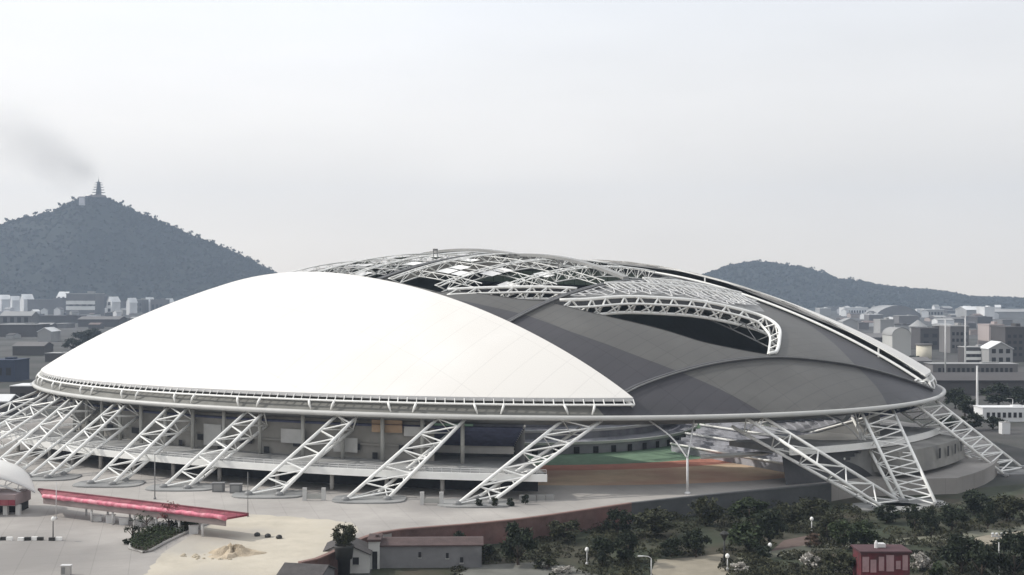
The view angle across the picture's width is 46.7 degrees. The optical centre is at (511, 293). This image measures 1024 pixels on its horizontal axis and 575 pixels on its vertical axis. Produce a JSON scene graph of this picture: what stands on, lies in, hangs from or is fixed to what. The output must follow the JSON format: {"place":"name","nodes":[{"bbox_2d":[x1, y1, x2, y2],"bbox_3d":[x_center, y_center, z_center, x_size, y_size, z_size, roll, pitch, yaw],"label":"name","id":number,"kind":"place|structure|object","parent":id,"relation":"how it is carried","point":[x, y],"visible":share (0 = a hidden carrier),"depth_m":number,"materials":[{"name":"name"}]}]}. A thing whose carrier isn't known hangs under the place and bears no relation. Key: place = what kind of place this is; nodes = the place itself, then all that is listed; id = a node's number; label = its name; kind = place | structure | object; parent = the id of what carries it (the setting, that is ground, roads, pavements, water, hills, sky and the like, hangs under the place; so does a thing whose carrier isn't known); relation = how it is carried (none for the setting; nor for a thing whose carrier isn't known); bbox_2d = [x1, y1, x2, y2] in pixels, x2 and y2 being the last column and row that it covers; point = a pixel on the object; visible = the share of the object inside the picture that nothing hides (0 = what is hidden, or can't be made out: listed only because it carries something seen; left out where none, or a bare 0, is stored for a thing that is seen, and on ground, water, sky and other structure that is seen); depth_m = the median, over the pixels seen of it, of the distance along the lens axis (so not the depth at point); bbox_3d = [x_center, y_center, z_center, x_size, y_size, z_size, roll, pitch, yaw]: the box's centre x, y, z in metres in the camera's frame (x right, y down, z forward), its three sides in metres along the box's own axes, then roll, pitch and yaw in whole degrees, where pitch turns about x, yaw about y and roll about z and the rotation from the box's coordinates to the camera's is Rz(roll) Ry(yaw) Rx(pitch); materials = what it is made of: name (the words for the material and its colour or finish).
{"place":"outdoors","nodes":[
{"label":"outdoors","id":0,"kind":"place"},
{"bbox_2d":[0,394,20,415],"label":"building","id":1,"kind":"structure","parent":0,"point":[5,398],"depth_m":482.75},
{"bbox_2d":[0,357,29,381],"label":"building","id":2,"kind":"structure","parent":0,"point":[14,369],"depth_m":669.71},
{"bbox_2d":[0,311,39,323],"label":"building","id":3,"kind":"structure","parent":0,"point":[6,317],"depth_m":1759.26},
{"bbox_2d":[0,323,50,336],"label":"building","id":4,"kind":"structure","parent":0,"point":[27,329],"depth_m":1357.14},
{"bbox_2d":[10,383,46,406],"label":"building","id":5,"kind":"structure","parent":0,"point":[21,389],"depth_m":521.98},
{"bbox_2d":[39,315,86,322],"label":"warehouse","id":6,"kind":"structure","parent":0,"point":[58,318],"depth_m":1979.17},
{"bbox_2d":[66,291,104,314],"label":"building","id":7,"kind":"structure","parent":0,"point":[88,302],"depth_m":2638.89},
{"bbox_2d":[77,316,127,326],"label":"warehouse","id":8,"kind":"structure","parent":0,"point":[106,321],"depth_m":1759.26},
{"bbox_2d":[106,297,120,311],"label":"house","id":9,"kind":"structure","parent":0,"point":[113,303],"depth_m":2638.11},
{"bbox_2d":[126,298,137,314],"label":"house","id":10,"kind":"structure","parent":0,"point":[131,305],"depth_m":2713.83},
{"bbox_2d":[0,197,266,301],"bbox_3d":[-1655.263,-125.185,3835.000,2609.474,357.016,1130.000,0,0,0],"label":"hill","id":11,"kind":"structure","parent":0,"point":[81,260],"depth_m":3503.38,"materials":[{"name":"plant"}]},
{"bbox_2d":[0,194,276,300],"bbox_3d":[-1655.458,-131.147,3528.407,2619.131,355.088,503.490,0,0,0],"label":"forest","id":12,"kind":"object","parent":11,"relation":"on","point":[154,222],"visible":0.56,"depth_m":3544.17,"materials":[{"name":"plant"}]},
{"bbox_2d":[137,298,148,313],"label":"building","id":13,"kind":"structure","parent":0,"point":[142,305],"depth_m":2887.69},
{"bbox_2d":[150,298,169,310],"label":"building","id":14,"kind":"structure","parent":0,"point":[156,303],"depth_m":2878.79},
{"bbox_2d":[144,514,358,574],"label":"bare earth","id":15,"kind":"structure","parent":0,"point":[303,538],"depth_m":216.21,"materials":[{"name":"soil"}]},
{"bbox_2d":[208,542,266,558],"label":"earth pile","id":16,"kind":"object","parent":15,"relation":"on","point":[230,550],"visible":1,"depth_m":207.93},
{"bbox_2d":[0,414,998,574],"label":"plaza","id":17,"kind":"structure","parent":0,"point":[85,545],"depth_m":259.40,"materials":[{"name":"concrete"}]},
{"bbox_2d":[0,460,35,514],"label":"pavilion","id":18,"kind":"structure","parent":17,"relation":"on","point":[16,500],"depth_m":248.76,"materials":[{"name":"white metal"}]},
{"bbox_2d":[0,537,61,540],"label":"barrier","id":19,"kind":"object","parent":17,"relation":"on","point":[34,538],"visible":1,"depth_m":220.55,"materials":[{"name":"white metal"}]},
{"bbox_2d":[38,488,248,536],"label":"covered walkway","id":20,"kind":"structure","parent":17,"relation":"on","point":[201,516],"depth_m":233.16,"materials":[{"name":"red metal"}]},
{"bbox_2d":[128,518,213,552],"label":"planting bed","id":21,"kind":"object","parent":17,"relation":"on","point":[148,539],"visible":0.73,"depth_m":221.12,"materials":[{"name":"plant"}]},
{"bbox_2d":[302,488,325,500],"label":"gate posts","id":22,"kind":"object","parent":17,"relation":"on","point":[306,496],"visible":1,"depth_m":262.95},
{"bbox_2d":[420,492,443,504],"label":"gate posts","id":23,"kind":"object","parent":17,"relation":"on","point":[439,500],"visible":1,"depth_m":257.52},
{"bbox_2d":[0,248,1023,511],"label":"stadium","id":24,"kind":"object","parent":17,"relation":"on","point":[360,374],"visible":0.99,"depth_m":304.97,"materials":[{"name":"metal"}]},
{"bbox_2d":[434,423,704,464],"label":"pitch","id":25,"kind":"object","parent":24,"relation":"in","point":[663,454],"visible":0.08,"depth_m":331.96,"materials":[{"name":"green plant"}]},
{"bbox_2d":[538,463,784,484],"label":"apron","id":26,"kind":"object","parent":24,"relation":"in","point":[729,472],"visible":0.09,"depth_m":299.14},
{"bbox_2d":[519,494,553,500],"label":"concrete barrier","id":27,"kind":"object","parent":17,"relation":"on","point":[541,497],"visible":0.82,"depth_m":263.30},
{"bbox_2d":[0,310,1023,574],"bbox_3d":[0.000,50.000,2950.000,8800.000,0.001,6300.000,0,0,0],"label":"ground","id":28,"kind":"structure","parent":0,"point":[1010,444],"depth_m":527.83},
{"bbox_2d":[0,295,10,310],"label":"house","id":29,"kind":"structure","parent":28,"relation":"on","point":[4,301],"depth_m":3266.14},
{"bbox_2d":[19,294,33,310],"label":"house","id":30,"kind":"structure","parent":28,"relation":"on","point":[23,301],"depth_m":2965.57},
{"bbox_2d":[12,342,53,355],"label":"shed","id":31,"kind":"structure","parent":28,"relation":"on","point":[30,348],"depth_m":950.00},
{"bbox_2d":[27,298,65,313],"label":"building","id":32,"kind":"structure","parent":28,"relation":"on","point":[49,305],"depth_m":2794.12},
{"bbox_2d":[37,327,60,341],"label":"shed","id":33,"kind":"structure","parent":28,"relation":"on","point":[48,334],"depth_m":1217.95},
{"bbox_2d":[45,352,66,361],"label":"shed","id":34,"kind":"structure","parent":28,"relation":"on","point":[51,356],"depth_m":863.64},
{"bbox_2d":[61,337,82,348],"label":"tree","id":35,"kind":"object","parent":28,"relation":"on","point":[73,342],"visible":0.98,"depth_m":1029.21,"materials":[{"name":"green plant"}]},
{"bbox_2d":[70,329,95,342],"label":"tree","id":36,"kind":"object","parent":28,"relation":"on","point":[83,336],"visible":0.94,"depth_m":1154.00,"materials":[{"name":"green plant"}]},
{"bbox_2d":[277,562,336,574],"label":"roof","id":37,"kind":"structure","parent":28,"relation":"on","point":[286,568],"depth_m":192.84,"materials":[{"name":"tile"}]},
{"bbox_2d":[334,543,353,574],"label":"planter","id":38,"kind":"object","parent":28,"relation":"on","point":[343,555],"visible":0.95,"depth_m":206.83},
{"bbox_2d":[330,522,356,546],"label":"potted tree","id":39,"kind":"object","parent":38,"relation":"in","point":[347,537],"visible":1,"depth_m":206.87,"materials":[{"name":"green plant"}]},
{"bbox_2d":[323,537,371,572],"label":"gable house","id":40,"kind":"structure","parent":28,"relation":"on","point":[360,560],"depth_m":211.77,"materials":[{"name":"paint"}]},
{"bbox_2d":[839,307,867,314],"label":"building","id":41,"kind":"structure","parent":28,"relation":"on","point":[857,309],"depth_m":2638.89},
{"bbox_2d":[873,317,893,332],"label":"building","id":42,"kind":"structure","parent":28,"relation":"on","point":[880,325],"depth_m":1319.44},
{"bbox_2d":[865,305,920,316],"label":"hall","id":43,"kind":"structure","parent":28,"relation":"on","point":[888,310],"depth_m":2500.00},
{"bbox_2d":[893,315,917,323],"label":"shed","id":44,"kind":"structure","parent":28,"relation":"on","point":[909,319],"depth_m":1900.00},
{"bbox_2d":[942,387,967,408],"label":"tree","id":45,"kind":"object","parent":28,"relation":"on","point":[952,394],"visible":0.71,"depth_m":511.76,"materials":[{"name":"green plant"}]},
{"bbox_2d":[954,394,978,416],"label":"tree","id":46,"kind":"object","parent":28,"relation":"on","point":[963,402],"visible":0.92,"depth_m":477.54,"materials":[{"name":"green plant"}]},
{"bbox_2d":[955,306,980,316],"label":"factory","id":47,"kind":"structure","parent":28,"relation":"on","point":[960,311],"depth_m":2394.76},
{"bbox_2d":[923,362,1017,371],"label":"building","id":48,"kind":"structure","parent":28,"relation":"on","point":[971,367],"depth_m":719.70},
{"bbox_2d":[961,412,986,427],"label":"tree","id":49,"kind":"object","parent":28,"relation":"on","point":[978,419],"visible":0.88,"depth_m":430.70,"materials":[{"name":"green plant"}]},
{"bbox_2d":[976,306,994,318],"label":"building","id":50,"kind":"structure","parent":28,"relation":"on","point":[988,311],"depth_m":2261.91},
{"bbox_2d":[978,382,1011,404],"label":"tree","id":51,"kind":"object","parent":28,"relation":"on","point":[998,388],"visible":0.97,"depth_m":519.20,"materials":[{"name":"green plant"}]},
{"bbox_2d":[973,405,1023,421],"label":"building","id":52,"kind":"structure","parent":28,"relation":"on","point":[1012,413],"depth_m":461.17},
{"bbox_2d":[998,421,1009,433],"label":"kiosk","id":53,"kind":"object","parent":28,"relation":"on","point":[1004,427],"visible":1,"depth_m":420.35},
{"bbox_2d":[995,309,1023,318],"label":"factory","id":54,"kind":"structure","parent":28,"relation":"on","point":[1011,313],"depth_m":2317.07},
{"bbox_2d":[1001,385,1023,404],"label":"tree","id":55,"kind":"object","parent":28,"relation":"on","point":[1016,394],"visible":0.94,"depth_m":511.81,"materials":[{"name":"green plant"}]},
{"bbox_2d":[0,0,1023,297],"label":"sky","id":56,"kind":"structure","parent":0,"point":[874,141],"materials":[{"name":"white"}]},
{"bbox_2d":[458,562,596,574],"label":"path","id":57,"kind":"structure","parent":0,"point":[511,569],"depth_m":213.75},
{"bbox_2d":[536,459,731,469],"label":"running track","id":58,"kind":"structure","parent":0,"point":[692,462],"depth_m":316.52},
{"bbox_2d":[652,553,729,574],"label":"path","id":59,"kind":"structure","parent":0,"point":[704,565],"depth_m":216.94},
{"bbox_2d":[371,484,1023,574],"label":"lawn","id":60,"kind":"structure","parent":0,"point":[714,535],"depth_m":239.76,"materials":[{"name":"plant"}]},
{"bbox_2d":[367,533,382,568],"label":"gatehouse","id":61,"kind":"object","parent":60,"relation":"on","point":[374,540],"visible":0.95,"depth_m":214.93,"materials":[{"name":"paint"}]},
{"bbox_2d":[380,536,483,567],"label":"long shed","id":62,"kind":"structure","parent":60,"relation":"on","point":[429,552],"depth_m":215.98,"materials":[{"name":"paint"}]},
{"bbox_2d":[298,502,631,574],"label":"retaining wall","id":63,"kind":"structure","parent":60,"relation":"on","point":[491,532],"depth_m":237.00,"materials":[{"name":"brown brick"}]},
{"bbox_2d":[499,521,538,564],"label":"tree","id":64,"kind":"object","parent":60,"relation":"on","point":[516,535],"visible":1,"depth_m":216.99,"materials":[{"name":"green plant"}]},
{"bbox_2d":[532,557,558,568],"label":"shrub","id":65,"kind":"object","parent":60,"relation":"on","point":[547,561],"visible":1,"depth_m":215.11,"materials":[{"name":"green plant"}]},
{"bbox_2d":[546,519,581,541],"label":"tree","id":66,"kind":"object","parent":60,"relation":"on","point":[557,528],"visible":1,"depth_m":237.91,"materials":[{"name":"green plant"}]},
{"bbox_2d":[590,535,615,565],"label":"tree","id":67,"kind":"object","parent":60,"relation":"on","point":[603,544],"visible":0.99,"depth_m":216.27,"materials":[{"name":"green plant"}]},
{"bbox_2d":[602,507,635,533],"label":"tree","id":68,"kind":"object","parent":60,"relation":"on","point":[616,514],"visible":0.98,"depth_m":244.35,"materials":[{"name":"green plant"}]},
{"bbox_2d":[613,528,639,564],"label":"tree","id":69,"kind":"object","parent":60,"relation":"on","point":[628,538],"visible":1,"depth_m":217.47,"materials":[{"name":"green plant"}]},
{"bbox_2d":[632,506,678,536],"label":"tree","id":70,"kind":"object","parent":60,"relation":"on","point":[642,519],"visible":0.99,"depth_m":242.73,"materials":[{"name":"green plant"}]},
{"bbox_2d":[658,537,682,556],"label":"shrub","id":71,"kind":"object","parent":60,"relation":"on","point":[672,544],"visible":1,"depth_m":223.45,"materials":[{"name":"green plant"}]},
{"bbox_2d":[680,527,711,556],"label":"tree","id":72,"kind":"object","parent":60,"relation":"on","point":[695,539],"visible":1,"depth_m":224.25,"materials":[{"name":"green plant"}]},
{"bbox_2d":[689,496,726,524],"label":"tree","id":73,"kind":"object","parent":60,"relation":"on","point":[711,510],"visible":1,"depth_m":254.12,"materials":[{"name":"green plant"}]},
{"bbox_2d":[631,483,830,521],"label":"retaining wall","id":74,"kind":"structure","parent":60,"relation":"on","point":[789,495],"depth_m":272.46,"materials":[{"name":"concrete"}]},
{"bbox_2d":[450,496,1023,574],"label":"undergrowth","id":75,"kind":"object","parent":60,"relation":"on","point":[749,556],"visible":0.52,"depth_m":230.18,"materials":[{"name":"green plant"}]},
{"bbox_2d":[727,521,763,551],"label":"tree","id":76,"kind":"object","parent":60,"relation":"on","point":[745,534],"visible":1,"depth_m":228.35,"materials":[{"name":"green plant"}]},
{"bbox_2d":[727,496,769,520],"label":"tree","id":77,"kind":"object","parent":60,"relation":"on","point":[751,502],"visible":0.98,"depth_m":258.03,"materials":[{"name":"green plant"}]},
{"bbox_2d":[753,507,787,542],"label":"tree","id":78,"kind":"object","parent":60,"relation":"on","point":[766,520],"visible":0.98,"depth_m":231.69,"materials":[{"name":"green plant"}]},
{"bbox_2d":[770,502,808,526],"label":"tree","id":79,"kind":"object","parent":60,"relation":"on","point":[798,513],"visible":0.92,"depth_m":252.08,"materials":[{"name":"green plant"}]},
{"bbox_2d":[799,552,821,568],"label":"shrub","id":80,"kind":"object","parent":60,"relation":"on","point":[805,557],"visible":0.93,"depth_m":214.61,"materials":[{"name":"white plant"}]},
{"bbox_2d":[793,496,833,515],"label":"tree","id":81,"kind":"object","parent":60,"relation":"on","point":[819,505],"visible":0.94,"depth_m":261.00,"materials":[{"name":"green plant"}]},
{"bbox_2d":[814,512,840,539],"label":"tree","id":82,"kind":"object","parent":60,"relation":"on","point":[822,527],"visible":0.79,"depth_m":238.42,"materials":[{"name":"green plant"}]},
{"bbox_2d":[820,550,856,572],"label":"tree","id":83,"kind":"object","parent":60,"relation":"on","point":[844,561],"visible":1,"depth_m":210.09,"materials":[{"name":"green plant"}]},
{"bbox_2d":[827,519,862,548],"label":"tree","id":84,"kind":"object","parent":60,"relation":"on","point":[836,529],"visible":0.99,"depth_m":230.57,"materials":[{"name":"green plant"}]},
{"bbox_2d":[848,519,881,543],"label":"tree","id":85,"kind":"object","parent":60,"relation":"on","point":[869,536],"visible":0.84,"depth_m":231.48,"materials":[{"name":"green plant"}]},
{"bbox_2d":[850,540,911,574],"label":"red kiosk","id":86,"kind":"object","parent":60,"relation":"on","point":[878,558],"visible":1,"depth_m":204.74,"materials":[{"name":"paint"}]},
{"bbox_2d":[871,503,904,522],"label":"tree","id":87,"kind":"object","parent":60,"relation":"on","point":[888,515],"visible":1,"depth_m":257.18,"materials":[{"name":"green plant"}]},
{"bbox_2d":[902,503,926,529],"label":"conifer tree","id":88,"kind":"object","parent":60,"relation":"on","point":[914,512],"visible":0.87,"depth_m":249.92,"materials":[{"name":"green plant"}]},
{"bbox_2d":[910,551,935,569],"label":"shrub","id":89,"kind":"object","parent":60,"relation":"on","point":[919,562],"visible":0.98,"depth_m":213.19,"materials":[{"name":"white plant"}]},
{"bbox_2d":[915,505,944,537],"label":"conifer tree","id":90,"kind":"object","parent":60,"relation":"on","point":[927,518],"visible":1,"depth_m":241.73,"materials":[{"name":"green plant"}]},
{"bbox_2d":[929,561,948,574],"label":"shrub","id":91,"kind":"object","parent":60,"relation":"on","point":[938,568],"visible":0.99,"depth_m":207.66,"materials":[{"name":"green plant"}]},
{"bbox_2d":[939,504,971,530],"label":"tree","id":92,"kind":"object","parent":60,"relation":"on","point":[950,513],"visible":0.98,"depth_m":248.73,"materials":[{"name":"green plant"}]},
{"bbox_2d":[936,533,985,572],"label":"tree","id":93,"kind":"object","parent":60,"relation":"on","point":[956,547],"visible":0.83,"depth_m":211.50,"materials":[{"name":"green plant"}]},
{"bbox_2d":[962,488,991,514],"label":"tree","id":94,"kind":"object","parent":60,"relation":"on","point":[973,499],"visible":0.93,"depth_m":265.85,"materials":[{"name":"green plant"}]},
{"bbox_2d":[962,539,1000,574],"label":"tree","id":95,"kind":"object","parent":60,"relation":"on","point":[983,556],"visible":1,"depth_m":205.61,"materials":[{"name":"green plant"}]},
{"bbox_2d":[975,499,997,528],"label":"conifer tree","id":96,"kind":"object","parent":60,"relation":"on","point":[989,516],"visible":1,"depth_m":250.72,"materials":[{"name":"green plant"}]},
{"bbox_2d":[990,528,1023,574],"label":"tree","id":97,"kind":"object","parent":60,"relation":"on","point":[1008,539],"visible":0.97,"depth_m":206.13,"materials":[{"name":"green plant"}]},
{"bbox_2d":[991,493,1023,521],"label":"tree","id":98,"kind":"object","parent":60,"relation":"on","point":[1008,507],"visible":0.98,"depth_m":258.12,"materials":[{"name":"green plant"}]},
{"bbox_2d":[761,535,809,560],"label":"path","id":99,"kind":"structure","parent":0,"point":[791,543],"depth_m":236.85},
{"bbox_2d":[753,545,772,557],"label":"shrub","id":100,"kind":"object","parent":99,"relation":"on","point":[761,550],"visible":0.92,"depth_m":222.70,"materials":[{"name":"green plant"}]},
{"bbox_2d":[804,532,820,546],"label":"shrub","id":101,"kind":"object","parent":99,"relation":"on","point":[813,537],"visible":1,"depth_m":233.63,"materials":[{"name":"brown plant"}]},
{"bbox_2d":[837,318,857,330],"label":"house","id":102,"kind":"structure","parent":0,"point":[851,323],"depth_m":1583.33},
{"bbox_2d":[710,264,1023,309],"bbox_3d":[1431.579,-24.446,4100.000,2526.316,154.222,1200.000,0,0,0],"label":"hill","id":103,"kind":"structure","parent":0,"point":[787,287],"depth_m":3740.01,"materials":[{"name":"plant"}]},
{"bbox_2d":[702,260,1023,307],"bbox_3d":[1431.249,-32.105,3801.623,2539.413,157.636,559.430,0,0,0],"label":"forest","id":104,"kind":"object","parent":103,"relation":"on","point":[981,301],"visible":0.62,"depth_m":3773.39,"materials":[{"name":"plant"}]},
{"bbox_2d":[737,525,1023,562],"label":"footpath","id":105,"kind":"structure","parent":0,"point":[970,534],"depth_m":240.66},
{"bbox_2d":[882,327,910,356],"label":"building","id":106,"kind":"structure","parent":0,"point":[897,339],"depth_m":896.23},
{"bbox_2d":[915,343,932,359],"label":"building","id":107,"kind":"structure","parent":0,"point":[923,350],"depth_m":836.99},
{"bbox_2d":[911,326,938,348],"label":"building","id":108,"kind":"structure","parent":0,"point":[927,335],"depth_m":1055.56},
{"bbox_2d":[939,323,969,352],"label":"building","id":109,"kind":"structure","parent":0,"point":[955,335],"depth_m":989.58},
{"bbox_2d":[957,345,981,361],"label":"building","id":110,"kind":"structure","parent":0,"point":[973,353],"depth_m":818.97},
{"bbox_2d":[917,372,1023,395],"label":"warehouse","id":111,"kind":"structure","parent":0,"point":[966,381],"depth_m":579.27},
{"bbox_2d":[968,316,992,323],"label":"building","id":112,"kind":"structure","parent":0,"point":[981,320],"depth_m":1936.39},
{"bbox_2d":[977,321,1003,344],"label":"building","id":113,"kind":"structure","parent":0,"point":[984,333],"depth_m":999.08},
{"bbox_2d":[962,530,1023,554],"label":"pale path","id":114,"kind":"structure","parent":0,"point":[986,538],"depth_m":241.66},
{"bbox_2d":[980,341,1013,362],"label":"house","id":115,"kind":"structure","parent":0,"point":[995,351],"depth_m":805.09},
{"bbox_2d":[990,323,1023,361],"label":"building","id":116,"kind":"structure","parent":0,"point":[1012,335],"depth_m":863.64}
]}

